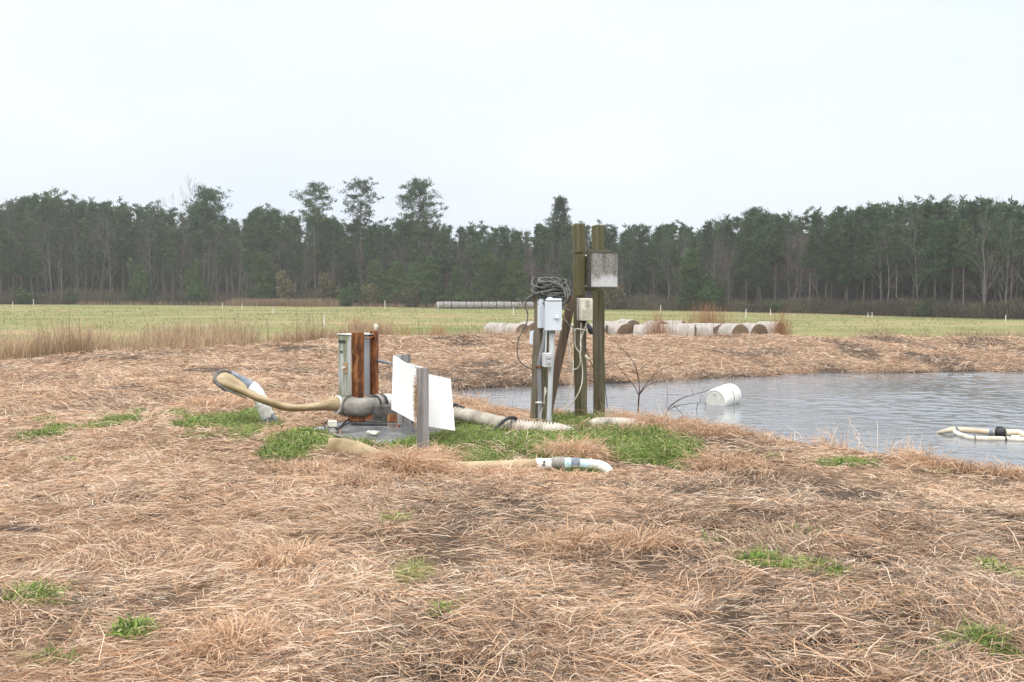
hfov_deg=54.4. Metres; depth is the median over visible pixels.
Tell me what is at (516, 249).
pine tree
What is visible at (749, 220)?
pine tree
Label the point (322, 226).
pine tree
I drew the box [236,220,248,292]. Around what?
pine tree
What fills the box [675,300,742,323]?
dry grass clump
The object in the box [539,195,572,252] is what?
pine tree
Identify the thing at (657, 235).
pine tree
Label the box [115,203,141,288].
pine tree
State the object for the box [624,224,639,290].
pine tree
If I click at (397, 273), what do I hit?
young pine
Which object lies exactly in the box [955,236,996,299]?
bare tree
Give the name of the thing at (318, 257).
pine tree
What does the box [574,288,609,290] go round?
cross board
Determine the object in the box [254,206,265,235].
pine tree
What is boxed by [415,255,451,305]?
young pine
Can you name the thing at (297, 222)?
pine tree
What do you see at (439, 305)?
hay bale
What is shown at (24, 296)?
shrub
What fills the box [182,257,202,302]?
shrub
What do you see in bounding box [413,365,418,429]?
dry grass wisp
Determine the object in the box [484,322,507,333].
hay bale
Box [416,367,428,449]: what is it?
wooden post
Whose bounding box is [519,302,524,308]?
hay bale
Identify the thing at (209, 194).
pine tree
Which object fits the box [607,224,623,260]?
pine tree
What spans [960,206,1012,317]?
bare tree
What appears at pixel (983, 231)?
pine tree
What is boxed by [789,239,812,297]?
bare tree
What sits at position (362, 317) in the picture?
field grass
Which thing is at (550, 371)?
conduit
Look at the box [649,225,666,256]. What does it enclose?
pine tree
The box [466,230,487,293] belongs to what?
pine tree
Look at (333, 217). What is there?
pine tree
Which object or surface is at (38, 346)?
tall weeds
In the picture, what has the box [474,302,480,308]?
hay bale
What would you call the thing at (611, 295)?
shrub
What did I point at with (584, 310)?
meter box
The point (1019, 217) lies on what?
pine tree
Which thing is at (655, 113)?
sky
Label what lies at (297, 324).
weed stalk
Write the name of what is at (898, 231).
pine tree
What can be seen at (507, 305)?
hay bale
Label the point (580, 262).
backing board
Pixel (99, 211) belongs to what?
pine tree
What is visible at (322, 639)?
dead grass
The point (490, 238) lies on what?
pine tree
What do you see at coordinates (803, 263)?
bare tree
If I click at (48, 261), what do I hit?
bare tree
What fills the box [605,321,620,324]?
hay bale
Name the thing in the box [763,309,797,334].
dry grass clump
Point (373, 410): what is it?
water pump
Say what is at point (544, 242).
pine tree
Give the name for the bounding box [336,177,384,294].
pine tree
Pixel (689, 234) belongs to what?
pine tree
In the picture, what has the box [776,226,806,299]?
bare tree
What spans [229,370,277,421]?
riser pipe
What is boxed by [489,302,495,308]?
hay bale
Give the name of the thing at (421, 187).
pine tree
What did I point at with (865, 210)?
pine tree
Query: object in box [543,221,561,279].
pine tree
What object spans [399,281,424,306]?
shrub
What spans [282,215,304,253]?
pine tree
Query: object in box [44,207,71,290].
pine tree
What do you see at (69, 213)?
pine tree
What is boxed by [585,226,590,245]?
pine tree
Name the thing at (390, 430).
concrete slab
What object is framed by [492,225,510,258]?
pine tree
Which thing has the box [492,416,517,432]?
black hose
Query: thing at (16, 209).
pine tree
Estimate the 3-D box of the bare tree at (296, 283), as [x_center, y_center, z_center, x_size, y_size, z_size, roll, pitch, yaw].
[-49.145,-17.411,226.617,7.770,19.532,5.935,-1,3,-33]
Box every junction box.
[323,417,353,429]
[530,330,533,344]
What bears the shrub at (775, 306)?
on the ground at (806, 330)
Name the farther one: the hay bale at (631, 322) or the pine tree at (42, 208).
the pine tree at (42, 208)
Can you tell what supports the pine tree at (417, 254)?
on the ground at (806, 330)
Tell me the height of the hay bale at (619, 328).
1.496 m
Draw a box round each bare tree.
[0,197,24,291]
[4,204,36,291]
[27,218,63,301]
[31,223,57,303]
[43,236,77,301]
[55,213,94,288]
[61,239,86,292]
[77,205,134,299]
[85,216,107,288]
[87,226,117,300]
[122,225,155,277]
[136,215,165,298]
[158,173,218,291]
[161,215,191,304]
[191,229,224,303]
[199,226,228,302]
[208,230,227,290]
[209,226,239,295]
[232,240,253,293]
[233,219,259,297]
[282,223,308,298]
[290,230,316,296]
[301,243,315,296]
[304,229,332,292]
[322,238,344,282]
[340,234,364,301]
[343,243,367,293]
[457,248,475,291]
[524,238,542,289]
[525,259,536,299]
[538,251,556,276]
[544,242,564,279]
[548,244,566,276]
[617,266,634,296]
[642,264,663,305]
[648,229,681,298]
[658,240,676,302]
[664,234,692,290]
[665,229,689,300]
[697,232,735,310]
[699,240,721,310]
[711,235,742,309]
[713,244,734,303]
[716,235,736,296]
[766,239,790,300]
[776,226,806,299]
[780,245,806,304]
[784,222,820,299]
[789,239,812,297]
[798,226,823,297]
[864,236,894,313]
[871,216,911,315]
[891,204,930,315]
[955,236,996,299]
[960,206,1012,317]
[989,220,1023,312]
[1007,227,1023,282]
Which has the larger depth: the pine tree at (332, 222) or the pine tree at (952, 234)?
the pine tree at (332, 222)
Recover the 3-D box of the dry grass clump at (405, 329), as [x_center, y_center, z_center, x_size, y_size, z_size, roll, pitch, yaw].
[-3.716,-0.016,34.159,1.108,1.456,1.139,0,3,0]
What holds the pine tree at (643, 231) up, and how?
on the ground at (806, 330)
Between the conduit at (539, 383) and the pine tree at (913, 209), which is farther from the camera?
the pine tree at (913, 209)
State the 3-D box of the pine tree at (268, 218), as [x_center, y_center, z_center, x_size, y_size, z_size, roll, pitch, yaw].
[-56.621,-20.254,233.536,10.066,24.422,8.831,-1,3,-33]
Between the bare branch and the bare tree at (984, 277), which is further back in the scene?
the bare tree at (984, 277)
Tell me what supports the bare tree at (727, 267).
on the ground at (806, 330)
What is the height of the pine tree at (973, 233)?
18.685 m
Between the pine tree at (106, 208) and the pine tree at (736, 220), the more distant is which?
the pine tree at (106, 208)
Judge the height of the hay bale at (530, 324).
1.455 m
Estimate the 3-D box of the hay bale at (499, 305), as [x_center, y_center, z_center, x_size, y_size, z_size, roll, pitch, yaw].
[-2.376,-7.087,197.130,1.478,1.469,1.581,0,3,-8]
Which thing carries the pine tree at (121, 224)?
on the ground at (806, 330)
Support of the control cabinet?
on the concrete slab
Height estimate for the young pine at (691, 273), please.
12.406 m
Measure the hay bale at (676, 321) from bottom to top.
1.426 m
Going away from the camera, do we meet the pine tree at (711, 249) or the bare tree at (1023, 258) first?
the bare tree at (1023, 258)
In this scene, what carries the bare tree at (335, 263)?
on the ground at (806, 330)
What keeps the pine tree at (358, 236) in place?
on the ground at (806, 330)
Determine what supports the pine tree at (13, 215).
on the ground at (806, 330)
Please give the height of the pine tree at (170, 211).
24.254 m
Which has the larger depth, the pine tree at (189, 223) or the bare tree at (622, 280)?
the pine tree at (189, 223)
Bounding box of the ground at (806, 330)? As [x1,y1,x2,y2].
[0,304,1023,681]
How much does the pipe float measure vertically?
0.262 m
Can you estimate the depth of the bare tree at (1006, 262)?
141.25 m
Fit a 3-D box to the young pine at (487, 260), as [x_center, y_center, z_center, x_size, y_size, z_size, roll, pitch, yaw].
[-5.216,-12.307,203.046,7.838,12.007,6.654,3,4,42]
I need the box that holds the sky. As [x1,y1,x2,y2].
[0,0,1023,277]
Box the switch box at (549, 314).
[537,297,561,330]
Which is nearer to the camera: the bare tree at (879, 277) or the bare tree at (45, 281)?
the bare tree at (879, 277)
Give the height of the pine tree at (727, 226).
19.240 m
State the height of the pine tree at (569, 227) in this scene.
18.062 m
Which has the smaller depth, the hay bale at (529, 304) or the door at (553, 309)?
the door at (553, 309)
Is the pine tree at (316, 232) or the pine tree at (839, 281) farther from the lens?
the pine tree at (316, 232)
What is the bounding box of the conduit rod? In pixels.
[377,359,392,364]
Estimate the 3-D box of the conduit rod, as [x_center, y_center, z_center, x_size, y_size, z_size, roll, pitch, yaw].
[-1.613,0.274,12.754,0.038,0.043,0.618,-1,3,-27]
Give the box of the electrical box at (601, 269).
[585,251,618,287]
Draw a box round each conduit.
[535,328,547,422]
[545,331,546,352]
[547,331,554,422]
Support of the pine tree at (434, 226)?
on the ground at (806, 330)
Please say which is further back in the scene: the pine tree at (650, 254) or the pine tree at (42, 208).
the pine tree at (42, 208)
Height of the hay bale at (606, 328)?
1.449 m
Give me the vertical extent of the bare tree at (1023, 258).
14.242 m
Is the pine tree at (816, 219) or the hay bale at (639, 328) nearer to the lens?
the hay bale at (639, 328)
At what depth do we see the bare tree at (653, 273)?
193.97 m
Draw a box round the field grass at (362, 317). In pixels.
[0,305,1021,345]
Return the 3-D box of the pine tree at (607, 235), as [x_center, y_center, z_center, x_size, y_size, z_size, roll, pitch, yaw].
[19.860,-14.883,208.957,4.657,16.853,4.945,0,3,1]
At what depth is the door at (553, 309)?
12.16 m
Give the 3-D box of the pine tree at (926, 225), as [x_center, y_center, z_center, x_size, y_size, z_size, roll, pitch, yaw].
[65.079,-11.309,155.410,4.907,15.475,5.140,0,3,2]
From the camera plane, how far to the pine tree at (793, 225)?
186.28 m
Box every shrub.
[7,286,34,303]
[62,289,79,303]
[126,258,156,301]
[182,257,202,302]
[188,274,215,303]
[274,270,296,299]
[316,273,338,300]
[335,283,364,305]
[361,283,384,306]
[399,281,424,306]
[453,286,473,301]
[487,287,501,301]
[604,283,625,309]
[699,273,731,309]
[764,299,782,312]
[913,298,940,316]
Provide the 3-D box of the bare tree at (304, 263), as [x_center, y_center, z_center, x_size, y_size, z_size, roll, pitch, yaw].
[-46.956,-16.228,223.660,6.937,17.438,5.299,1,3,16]
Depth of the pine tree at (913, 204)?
167.09 m
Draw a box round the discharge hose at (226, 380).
[211,369,341,413]
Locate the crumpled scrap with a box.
[367,430,378,433]
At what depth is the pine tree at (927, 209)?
159.67 m
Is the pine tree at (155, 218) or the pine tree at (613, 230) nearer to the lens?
the pine tree at (613, 230)
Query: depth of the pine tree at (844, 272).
166.92 m
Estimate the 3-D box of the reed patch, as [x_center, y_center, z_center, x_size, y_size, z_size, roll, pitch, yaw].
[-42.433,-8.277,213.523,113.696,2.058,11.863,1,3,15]
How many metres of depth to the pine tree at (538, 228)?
211.79 m
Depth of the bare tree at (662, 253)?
200.46 m
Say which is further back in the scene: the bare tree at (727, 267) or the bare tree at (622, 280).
the bare tree at (622, 280)
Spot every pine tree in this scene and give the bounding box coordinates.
[0,200,17,291]
[2,204,17,283]
[10,195,43,265]
[15,196,36,286]
[24,193,48,290]
[34,195,65,292]
[40,187,60,288]
[44,203,72,291]
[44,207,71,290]
[45,190,71,269]
[62,205,88,286]
[64,197,77,278]
[66,193,97,285]
[66,202,93,289]
[71,218,99,302]
[74,203,99,283]
[88,202,124,289]
[92,200,124,289]
[97,216,125,297]
[101,206,137,301]
[110,201,145,289]
[113,204,122,299]
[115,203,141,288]
[130,203,152,262]
[134,201,158,274]
[135,200,162,282]
[151,211,174,289]
[151,218,179,297]
[153,220,171,294]
[154,207,179,289]
[174,213,189,290]
[180,183,236,304]
[180,206,204,275]
[182,220,204,266]
[185,205,206,256]
[197,214,220,285]
[207,210,218,291]
[213,234,237,297]
[215,220,237,291]
[216,217,234,282]
[235,208,270,283]
[236,211,260,272]
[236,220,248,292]
[237,211,260,290]
[242,218,262,298]
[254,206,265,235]
[255,203,289,291]
[266,212,288,268]
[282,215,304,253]
[283,234,305,287]
[286,216,311,287]
[289,180,338,293]
[302,212,327,286]
[305,215,325,276]
[313,241,331,297]
[315,215,332,267]
[315,218,334,279]
[326,215,344,300]
[329,221,350,294]
[330,219,343,275]
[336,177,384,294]
[341,225,365,305]
[343,243,361,305]
[345,223,362,305]
[359,225,380,268]
[372,222,382,269]
[372,227,386,263]
[375,216,390,258]
[379,225,394,272]
[384,220,413,287]
[390,177,448,260]
[390,221,405,258]
[400,221,430,268]
[402,219,420,272]
[421,229,450,281]
[426,219,440,255]
[435,223,460,285]
[436,226,461,288]
[453,226,466,265]
[459,224,479,294]
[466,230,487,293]
[470,221,495,284]
[476,231,498,260]
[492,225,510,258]
[507,230,527,263]
[510,233,525,265]
[528,223,539,261]
[530,223,546,276]
[535,226,554,276]
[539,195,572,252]
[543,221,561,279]
[550,236,572,283]
[555,225,572,281]
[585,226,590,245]
[591,219,613,243]
[604,230,614,251]
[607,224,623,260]
[613,231,638,295]
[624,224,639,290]
[626,237,651,297]
[629,225,645,275]
[635,222,651,292]
[641,239,659,300]
[646,230,663,294]
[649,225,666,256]
[651,222,682,297]
[663,224,678,287]
[672,219,691,266]
[674,226,691,277]
[696,220,718,258]
[697,225,721,300]
[698,230,722,279]
[717,215,735,290]
[727,216,743,284]
[728,206,773,300]
[728,220,756,305]
[732,215,754,300]
[742,213,768,305]
[744,232,772,310]
[760,211,774,299]
[765,221,786,298]
[767,216,786,291]
[777,213,799,302]
[781,210,803,298]
[792,206,814,295]
[798,211,824,295]
[800,227,821,312]
[802,209,823,295]
[813,225,836,297]
[819,212,845,298]
[829,204,851,296]
[830,215,859,303]
[831,228,861,303]
[849,205,865,292]
[849,223,879,313]
[851,207,866,292]
[857,206,877,291]
[857,206,901,299]
[860,206,886,300]
[866,203,894,298]
[881,223,908,303]
[882,201,895,297]
[889,202,905,283]
[890,195,916,293]
[892,202,933,297]
[902,201,919,299]
[910,219,946,299]
[914,214,957,299]
[917,194,936,289]
[917,202,938,299]
[929,199,950,300]
[931,193,952,256]
[943,222,963,310]
[945,214,965,300]
[951,219,973,304]
[962,201,977,295]
[963,194,989,298]
[967,198,1010,301]
[970,197,1002,280]
[970,199,997,298]
[994,204,1016,298]
[998,220,1023,299]
[1003,210,1023,299]
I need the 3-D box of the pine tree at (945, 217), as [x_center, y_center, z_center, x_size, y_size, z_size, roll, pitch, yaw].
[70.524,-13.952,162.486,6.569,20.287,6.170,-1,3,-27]
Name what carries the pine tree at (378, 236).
on the ground at (806, 330)
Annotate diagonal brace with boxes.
[546,296,572,414]
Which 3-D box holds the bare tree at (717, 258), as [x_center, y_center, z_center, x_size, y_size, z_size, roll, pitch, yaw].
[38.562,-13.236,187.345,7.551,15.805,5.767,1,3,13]
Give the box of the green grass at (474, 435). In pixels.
[0,393,1023,667]
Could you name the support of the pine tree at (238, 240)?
on the ground at (806, 330)
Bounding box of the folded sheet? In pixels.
[391,356,454,430]
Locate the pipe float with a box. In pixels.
[936,426,1023,440]
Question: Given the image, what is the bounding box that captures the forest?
[0,189,1023,304]
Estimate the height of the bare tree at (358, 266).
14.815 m
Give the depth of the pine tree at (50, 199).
239.14 m
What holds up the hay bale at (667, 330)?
on the ground at (806, 330)
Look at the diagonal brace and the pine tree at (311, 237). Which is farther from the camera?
the pine tree at (311, 237)
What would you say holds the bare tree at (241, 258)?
on the ground at (806, 330)
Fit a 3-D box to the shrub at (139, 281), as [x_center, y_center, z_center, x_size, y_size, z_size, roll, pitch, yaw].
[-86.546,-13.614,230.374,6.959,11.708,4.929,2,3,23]
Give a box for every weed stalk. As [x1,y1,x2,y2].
[294,307,300,342]
[309,306,322,337]
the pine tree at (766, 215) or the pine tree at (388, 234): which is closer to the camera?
the pine tree at (766, 215)
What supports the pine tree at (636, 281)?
on the ground at (806, 330)
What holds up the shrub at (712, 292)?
on the ground at (806, 330)
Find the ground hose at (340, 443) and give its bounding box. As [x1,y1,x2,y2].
[327,438,612,473]
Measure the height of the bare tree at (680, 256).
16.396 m
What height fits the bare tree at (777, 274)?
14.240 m
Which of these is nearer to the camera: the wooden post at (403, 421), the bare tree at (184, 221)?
the wooden post at (403, 421)
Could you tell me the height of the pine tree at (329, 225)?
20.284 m
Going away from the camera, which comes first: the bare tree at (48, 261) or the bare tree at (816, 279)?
the bare tree at (816, 279)
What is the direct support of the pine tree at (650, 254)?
on the ground at (806, 330)
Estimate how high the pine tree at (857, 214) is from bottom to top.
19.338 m
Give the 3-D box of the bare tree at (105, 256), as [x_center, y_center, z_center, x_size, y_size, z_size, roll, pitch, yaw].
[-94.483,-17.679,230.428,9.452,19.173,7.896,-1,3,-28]
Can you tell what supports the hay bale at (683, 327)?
on the ground at (806, 330)
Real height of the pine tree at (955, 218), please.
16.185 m
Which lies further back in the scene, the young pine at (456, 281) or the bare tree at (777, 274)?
the young pine at (456, 281)
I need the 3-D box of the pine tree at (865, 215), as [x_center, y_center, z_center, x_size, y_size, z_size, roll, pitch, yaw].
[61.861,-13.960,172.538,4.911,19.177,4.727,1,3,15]
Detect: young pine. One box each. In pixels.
[118,266,150,302]
[241,251,292,300]
[359,259,385,303]
[379,270,394,304]
[380,260,408,303]
[398,260,430,303]
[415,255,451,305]
[442,265,468,301]
[464,251,496,301]
[487,258,517,301]
[498,257,533,304]
[671,247,707,307]
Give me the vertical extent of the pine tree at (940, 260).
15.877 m
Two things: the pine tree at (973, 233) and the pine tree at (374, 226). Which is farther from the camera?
the pine tree at (374, 226)
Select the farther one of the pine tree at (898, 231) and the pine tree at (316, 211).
the pine tree at (316, 211)
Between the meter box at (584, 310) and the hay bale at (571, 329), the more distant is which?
the hay bale at (571, 329)
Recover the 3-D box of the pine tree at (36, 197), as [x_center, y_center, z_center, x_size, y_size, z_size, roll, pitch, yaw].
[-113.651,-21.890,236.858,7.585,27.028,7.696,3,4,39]
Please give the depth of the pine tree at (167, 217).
238.06 m
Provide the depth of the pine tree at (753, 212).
188.25 m
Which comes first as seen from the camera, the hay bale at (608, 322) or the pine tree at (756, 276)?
the hay bale at (608, 322)
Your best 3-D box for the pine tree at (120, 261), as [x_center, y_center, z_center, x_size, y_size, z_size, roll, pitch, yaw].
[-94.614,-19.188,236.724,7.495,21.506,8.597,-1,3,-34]
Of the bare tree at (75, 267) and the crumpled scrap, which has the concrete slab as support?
the crumpled scrap
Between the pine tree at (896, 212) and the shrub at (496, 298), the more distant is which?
the shrub at (496, 298)
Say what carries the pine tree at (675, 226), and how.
on the ground at (806, 330)
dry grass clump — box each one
[396,323,417,335]
[424,322,452,335]
[635,309,678,335]
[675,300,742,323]
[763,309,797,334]
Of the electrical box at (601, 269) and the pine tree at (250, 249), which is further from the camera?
the pine tree at (250, 249)
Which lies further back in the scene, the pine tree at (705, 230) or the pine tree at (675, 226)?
the pine tree at (675, 226)
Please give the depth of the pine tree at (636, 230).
204.80 m
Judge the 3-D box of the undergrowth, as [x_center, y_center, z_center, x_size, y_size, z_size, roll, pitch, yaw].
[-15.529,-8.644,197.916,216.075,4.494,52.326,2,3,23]
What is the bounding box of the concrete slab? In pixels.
[311,421,458,443]
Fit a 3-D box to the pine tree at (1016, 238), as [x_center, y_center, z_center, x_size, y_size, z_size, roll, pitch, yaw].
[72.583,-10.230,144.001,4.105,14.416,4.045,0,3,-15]
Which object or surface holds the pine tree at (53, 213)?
on the ground at (806, 330)
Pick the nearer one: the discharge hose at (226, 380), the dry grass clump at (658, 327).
the discharge hose at (226, 380)
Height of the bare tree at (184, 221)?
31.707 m
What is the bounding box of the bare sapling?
[609,346,679,410]
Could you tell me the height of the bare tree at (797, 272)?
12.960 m
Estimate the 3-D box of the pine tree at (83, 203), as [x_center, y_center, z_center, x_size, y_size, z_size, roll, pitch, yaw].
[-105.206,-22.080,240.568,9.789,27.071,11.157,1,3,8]
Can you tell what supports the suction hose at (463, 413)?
attached to the water pump
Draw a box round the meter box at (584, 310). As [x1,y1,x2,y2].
[577,298,597,334]
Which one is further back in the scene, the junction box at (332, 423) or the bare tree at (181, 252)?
the bare tree at (181, 252)
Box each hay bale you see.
[436,302,443,308]
[444,301,450,308]
[451,302,458,308]
[459,302,465,308]
[466,302,473,308]
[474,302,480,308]
[481,302,488,308]
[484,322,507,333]
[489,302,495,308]
[496,301,503,308]
[499,323,531,334]
[504,302,510,308]
[511,302,518,308]
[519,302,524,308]
[519,321,533,330]
[526,302,533,308]
[555,323,573,336]
[586,324,607,335]
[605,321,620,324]
[607,323,633,335]
[617,319,639,326]
[633,324,657,335]
[643,321,666,324]
[657,324,671,333]
[664,320,682,323]
[671,323,696,336]
[694,323,713,336]
[713,323,721,333]
[717,323,748,334]
[742,323,767,334]
[757,321,782,333]
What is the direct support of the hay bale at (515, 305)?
on the ground at (806, 330)
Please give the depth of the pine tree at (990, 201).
155.49 m
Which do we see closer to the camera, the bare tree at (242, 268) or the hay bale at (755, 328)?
the hay bale at (755, 328)
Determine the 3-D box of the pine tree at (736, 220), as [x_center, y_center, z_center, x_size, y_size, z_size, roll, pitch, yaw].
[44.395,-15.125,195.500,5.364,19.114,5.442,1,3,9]
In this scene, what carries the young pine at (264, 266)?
on the ground at (806, 330)
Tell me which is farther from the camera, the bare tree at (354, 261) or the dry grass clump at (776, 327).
the bare tree at (354, 261)
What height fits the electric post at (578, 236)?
2.960 m
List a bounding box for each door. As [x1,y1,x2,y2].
[544,301,561,330]
[591,253,617,286]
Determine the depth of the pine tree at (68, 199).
241.74 m
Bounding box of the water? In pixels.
[452,371,1023,476]
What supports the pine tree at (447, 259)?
on the ground at (806, 330)
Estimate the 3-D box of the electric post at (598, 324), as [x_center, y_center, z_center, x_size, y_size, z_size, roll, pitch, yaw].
[1.193,-0.095,13.710,0.180,2.993,0.159,-1,3,-30]
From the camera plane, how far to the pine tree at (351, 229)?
229.06 m
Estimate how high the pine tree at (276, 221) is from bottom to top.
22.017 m
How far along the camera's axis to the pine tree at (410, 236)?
227.60 m
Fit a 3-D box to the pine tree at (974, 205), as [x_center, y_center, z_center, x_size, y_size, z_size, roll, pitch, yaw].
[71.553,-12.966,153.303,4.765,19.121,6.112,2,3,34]
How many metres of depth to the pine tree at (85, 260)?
230.09 m
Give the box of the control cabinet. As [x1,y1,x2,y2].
[337,324,379,397]
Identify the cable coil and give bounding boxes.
[516,277,570,369]
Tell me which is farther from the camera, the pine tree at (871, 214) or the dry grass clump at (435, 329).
the pine tree at (871, 214)
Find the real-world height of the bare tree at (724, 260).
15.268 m
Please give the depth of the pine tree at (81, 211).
237.37 m
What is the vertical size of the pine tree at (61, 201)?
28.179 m
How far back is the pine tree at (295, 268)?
223.38 m
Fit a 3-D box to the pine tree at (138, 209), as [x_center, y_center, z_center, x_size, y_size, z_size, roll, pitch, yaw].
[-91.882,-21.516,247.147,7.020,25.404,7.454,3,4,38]
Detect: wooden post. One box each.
[396,354,411,426]
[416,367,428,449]
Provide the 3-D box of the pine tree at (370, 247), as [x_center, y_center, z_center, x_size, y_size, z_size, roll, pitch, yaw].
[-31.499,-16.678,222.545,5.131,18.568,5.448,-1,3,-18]
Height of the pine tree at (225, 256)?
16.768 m
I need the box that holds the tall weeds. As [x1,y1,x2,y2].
[0,313,1023,360]
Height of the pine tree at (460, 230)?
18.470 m
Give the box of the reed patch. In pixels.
[74,297,564,308]
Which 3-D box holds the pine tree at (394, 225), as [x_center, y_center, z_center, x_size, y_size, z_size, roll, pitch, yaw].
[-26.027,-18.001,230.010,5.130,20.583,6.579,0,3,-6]
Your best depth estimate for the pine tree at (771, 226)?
182.68 m
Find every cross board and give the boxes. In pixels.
[574,250,609,252]
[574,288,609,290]
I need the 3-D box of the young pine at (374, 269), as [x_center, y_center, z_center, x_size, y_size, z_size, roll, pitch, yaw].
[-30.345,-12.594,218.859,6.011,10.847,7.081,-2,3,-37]
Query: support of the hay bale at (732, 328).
on the ground at (806, 330)
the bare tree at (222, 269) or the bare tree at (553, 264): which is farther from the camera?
the bare tree at (222, 269)
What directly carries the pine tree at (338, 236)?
on the ground at (806, 330)
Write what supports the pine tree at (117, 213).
on the ground at (806, 330)
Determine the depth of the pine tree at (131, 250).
233.94 m
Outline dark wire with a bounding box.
[562,315,607,406]
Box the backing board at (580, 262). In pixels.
[576,254,584,295]
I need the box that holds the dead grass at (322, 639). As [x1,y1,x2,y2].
[0,331,1023,681]
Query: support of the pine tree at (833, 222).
on the ground at (806, 330)
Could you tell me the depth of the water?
20.44 m
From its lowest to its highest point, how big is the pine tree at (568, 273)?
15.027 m
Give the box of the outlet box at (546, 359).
[542,353,551,366]
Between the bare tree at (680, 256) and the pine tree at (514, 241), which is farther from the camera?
the pine tree at (514, 241)
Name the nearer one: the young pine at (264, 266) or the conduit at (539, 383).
the conduit at (539, 383)
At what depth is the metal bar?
10.86 m
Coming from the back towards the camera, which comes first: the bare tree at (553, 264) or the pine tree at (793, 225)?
the bare tree at (553, 264)
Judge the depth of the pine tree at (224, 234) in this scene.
241.16 m
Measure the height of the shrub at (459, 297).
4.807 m
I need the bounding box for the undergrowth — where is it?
[0,286,1023,318]
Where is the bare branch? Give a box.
[665,385,709,417]
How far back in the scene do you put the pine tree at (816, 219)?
179.71 m
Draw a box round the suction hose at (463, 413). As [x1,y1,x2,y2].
[453,403,637,431]
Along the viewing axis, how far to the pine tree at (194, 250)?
232.14 m
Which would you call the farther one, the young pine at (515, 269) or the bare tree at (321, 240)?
the bare tree at (321, 240)
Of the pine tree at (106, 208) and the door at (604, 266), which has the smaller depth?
the door at (604, 266)
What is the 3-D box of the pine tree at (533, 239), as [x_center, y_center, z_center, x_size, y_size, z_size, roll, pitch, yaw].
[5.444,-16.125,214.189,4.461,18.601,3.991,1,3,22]
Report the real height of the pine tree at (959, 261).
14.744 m
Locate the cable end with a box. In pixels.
[543,387,546,403]
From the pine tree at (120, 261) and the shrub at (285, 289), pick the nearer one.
the shrub at (285, 289)
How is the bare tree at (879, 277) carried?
on the ground at (806, 330)
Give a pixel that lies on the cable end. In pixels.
(545, 392)
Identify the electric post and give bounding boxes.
[530,294,548,420]
[572,223,586,418]
[591,225,604,414]
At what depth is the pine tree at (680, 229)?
199.53 m
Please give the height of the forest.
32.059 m
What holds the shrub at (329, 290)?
on the ground at (806, 330)
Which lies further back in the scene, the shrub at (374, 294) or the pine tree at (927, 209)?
the shrub at (374, 294)
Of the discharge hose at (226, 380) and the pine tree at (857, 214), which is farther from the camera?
the pine tree at (857, 214)
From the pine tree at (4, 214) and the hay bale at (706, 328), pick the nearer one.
the hay bale at (706, 328)
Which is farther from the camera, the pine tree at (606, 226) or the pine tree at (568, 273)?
the pine tree at (606, 226)
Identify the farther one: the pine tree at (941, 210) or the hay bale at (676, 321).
the pine tree at (941, 210)
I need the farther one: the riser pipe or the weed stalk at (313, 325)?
the weed stalk at (313, 325)
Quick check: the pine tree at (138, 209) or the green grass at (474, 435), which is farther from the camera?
the pine tree at (138, 209)
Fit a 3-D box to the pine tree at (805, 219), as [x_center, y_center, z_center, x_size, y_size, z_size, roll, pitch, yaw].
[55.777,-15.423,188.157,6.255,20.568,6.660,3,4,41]
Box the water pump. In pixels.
[339,393,454,426]
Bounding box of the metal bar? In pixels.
[407,363,420,368]
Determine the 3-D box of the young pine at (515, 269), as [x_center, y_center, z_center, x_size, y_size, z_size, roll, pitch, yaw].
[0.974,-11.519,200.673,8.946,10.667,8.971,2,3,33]
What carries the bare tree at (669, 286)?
on the ground at (806, 330)
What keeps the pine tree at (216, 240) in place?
on the ground at (806, 330)
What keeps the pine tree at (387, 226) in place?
on the ground at (806, 330)
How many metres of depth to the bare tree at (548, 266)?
199.61 m
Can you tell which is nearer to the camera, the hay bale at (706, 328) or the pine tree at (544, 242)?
the hay bale at (706, 328)
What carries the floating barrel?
on the water
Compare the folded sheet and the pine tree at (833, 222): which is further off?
the pine tree at (833, 222)
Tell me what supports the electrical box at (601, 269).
attached to the electric post at (578, 236)
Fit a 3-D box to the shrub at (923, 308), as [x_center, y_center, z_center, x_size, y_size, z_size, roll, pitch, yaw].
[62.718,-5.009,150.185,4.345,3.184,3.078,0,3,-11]
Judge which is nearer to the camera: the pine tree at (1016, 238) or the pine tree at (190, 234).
the pine tree at (1016, 238)
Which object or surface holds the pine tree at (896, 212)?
on the ground at (806, 330)
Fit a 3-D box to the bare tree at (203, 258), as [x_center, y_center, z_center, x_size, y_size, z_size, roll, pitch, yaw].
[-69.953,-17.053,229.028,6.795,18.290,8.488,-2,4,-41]
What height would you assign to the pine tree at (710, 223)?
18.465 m
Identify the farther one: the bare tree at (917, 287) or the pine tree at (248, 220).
the pine tree at (248, 220)
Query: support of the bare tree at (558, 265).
on the ground at (806, 330)
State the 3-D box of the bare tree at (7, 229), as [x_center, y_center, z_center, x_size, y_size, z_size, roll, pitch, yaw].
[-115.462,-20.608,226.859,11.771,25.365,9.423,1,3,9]
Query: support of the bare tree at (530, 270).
on the ground at (806, 330)
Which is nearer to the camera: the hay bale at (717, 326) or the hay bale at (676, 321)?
the hay bale at (717, 326)
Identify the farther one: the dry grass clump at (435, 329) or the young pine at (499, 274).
the young pine at (499, 274)
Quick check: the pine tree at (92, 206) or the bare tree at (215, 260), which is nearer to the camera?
the bare tree at (215, 260)
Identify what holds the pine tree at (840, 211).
on the ground at (806, 330)
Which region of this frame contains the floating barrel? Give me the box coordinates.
[705,384,740,405]
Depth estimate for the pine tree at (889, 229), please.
166.08 m
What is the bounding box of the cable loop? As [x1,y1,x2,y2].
[563,317,588,406]
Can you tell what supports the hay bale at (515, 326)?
on the ground at (806, 330)

